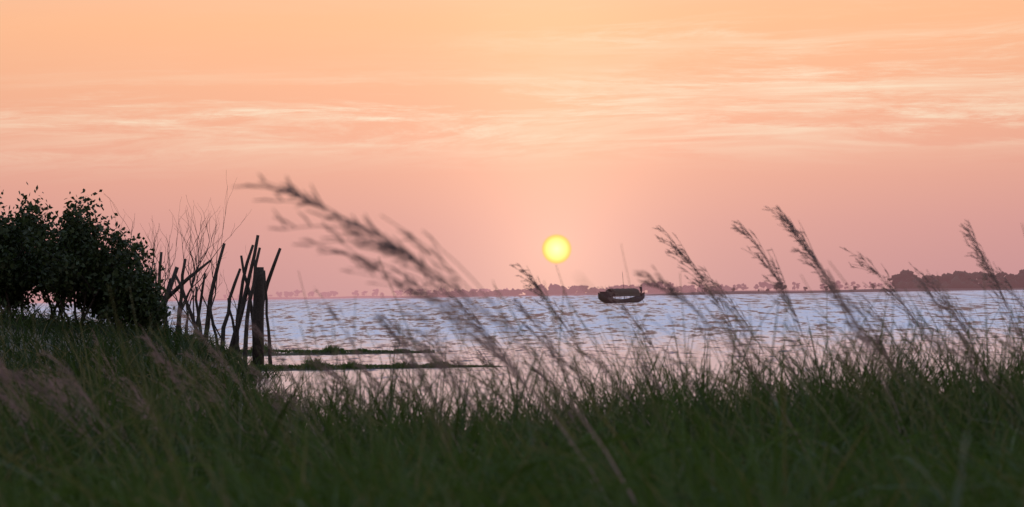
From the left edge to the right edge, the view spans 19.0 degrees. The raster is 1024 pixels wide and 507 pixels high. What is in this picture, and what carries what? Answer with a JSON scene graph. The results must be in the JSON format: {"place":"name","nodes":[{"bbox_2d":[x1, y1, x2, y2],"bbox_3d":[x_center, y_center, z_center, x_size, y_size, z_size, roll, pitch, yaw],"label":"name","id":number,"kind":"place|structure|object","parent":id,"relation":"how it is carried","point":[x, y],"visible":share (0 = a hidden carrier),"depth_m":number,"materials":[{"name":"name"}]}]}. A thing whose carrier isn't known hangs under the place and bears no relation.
{"place":"outdoors","nodes":[
{"label":"outdoors","id":0,"kind":"place"},
{"bbox_2d":[0,325,260,418],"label":"bank ground","id":1,"kind":"structure","parent":0,"point":[81,352],"depth_m":51.77,"materials":[{"name":"soil"}]},
{"bbox_2d":[0,182,174,335],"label":"bush","id":2,"kind":"object","parent":1,"relation":"on","point":[77,265],"visible":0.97,"depth_m":55.92,"materials":[{"name":"green plant"}]},
{"bbox_2d":[105,181,255,356],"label":"bare shrub twigs","id":3,"kind":"object","parent":1,"relation":"on","point":[192,284],"visible":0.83,"depth_m":60.59,"materials":[{"name":"brown plant"}]},
{"bbox_2d":[156,235,280,364],"bbox_3d":[-6.197,1.062,63.136,2.925,2.875,1.274,-1,-1,0],"label":"stick fence","id":4,"kind":"object","parent":1,"relation":"on","point":[255,309],"visible":0.48,"depth_m":62.87,"materials":[{"name":"brown wood"}]},
{"bbox_2d":[0,223,1023,506],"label":"grass","id":5,"kind":"structure","parent":1,"relation":"on","point":[950,449],"depth_m":10.28,"materials":[{"name":"green plant"}]},
{"bbox_2d":[0,173,1023,506],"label":"grass plumes","id":6,"kind":"object","parent":1,"relation":"on","point":[486,343],"depth_m":12.77,"materials":[{"name":"brown plant"}]},
{"bbox_2d":[168,296,409,300],"bbox_3d":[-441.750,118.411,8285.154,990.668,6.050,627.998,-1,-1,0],"label":"shore sand","id":7,"kind":"structure","parent":0,"point":[269,298],"depth_m":7977.26,"materials":[{"name":"beige sand"}]},
{"bbox_2d":[223,288,508,298],"bbox_3d":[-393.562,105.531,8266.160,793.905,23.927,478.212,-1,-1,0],"label":"tree wood","id":8,"kind":"object","parent":7,"relation":"on","point":[334,293],"visible":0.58,"depth_m":8192.24,"materials":[{"name":"grey"}]},
{"bbox_2d":[0,0,1023,302],"label":"sky","id":9,"kind":"structure","parent":0,"point":[540,135],"materials":[{"name":"orange"}]},
{"bbox_2d":[3,290,1023,437],"bbox_3d":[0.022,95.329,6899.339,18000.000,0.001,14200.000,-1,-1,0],"label":"river water","id":10,"kind":"structure","parent":0,"point":[289,317],"depth_m":123.42,"materials":[{"name":"liquid"}]},
{"bbox_2d":[228,343,433,355],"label":"mudbank","id":11,"kind":"structure","parent":10,"relation":"in","point":[326,351],"depth_m":75.72,"materials":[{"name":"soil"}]},
{"bbox_2d":[247,357,501,370],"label":"mudbank","id":12,"kind":"structure","parent":10,"relation":"in","point":[348,365],"depth_m":59.71,"materials":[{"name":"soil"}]},
{"bbox_2d":[598,272,644,302],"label":"boat","id":13,"kind":"object","parent":10,"relation":"on","point":[638,295],"visible":0.87,"depth_m":453.96,"materials":[{"name":"wood"}]},
{"bbox_2d":[394,290,822,297],"bbox_3d":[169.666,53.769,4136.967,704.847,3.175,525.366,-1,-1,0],"label":"shore sand","id":14,"kind":"structure","parent":0,"point":[575,294],"depth_m":3884.22,"materials":[{"name":"beige sand"}]},
{"bbox_2d":[428,280,893,295],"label":"tree belt wood","id":15,"kind":"object","parent":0,"point":[555,289],"visible":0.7,"depth_m":3991.18,"materials":[{"name":"grey"}]},
{"bbox_2d":[645,288,1023,295],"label":"distant shoreline","id":16,"kind":"structure","parent":0,"point":[841,291],"depth_m":1636.00,"materials":[{"name":"brown"}]},
{"bbox_2d":[670,269,1023,291],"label":"distant trees","id":17,"kind":"object","parent":16,"relation":"on","point":[955,279],"visible":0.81,"depth_m":1678.31,"materials":[{"name":"grey"}]}
]}

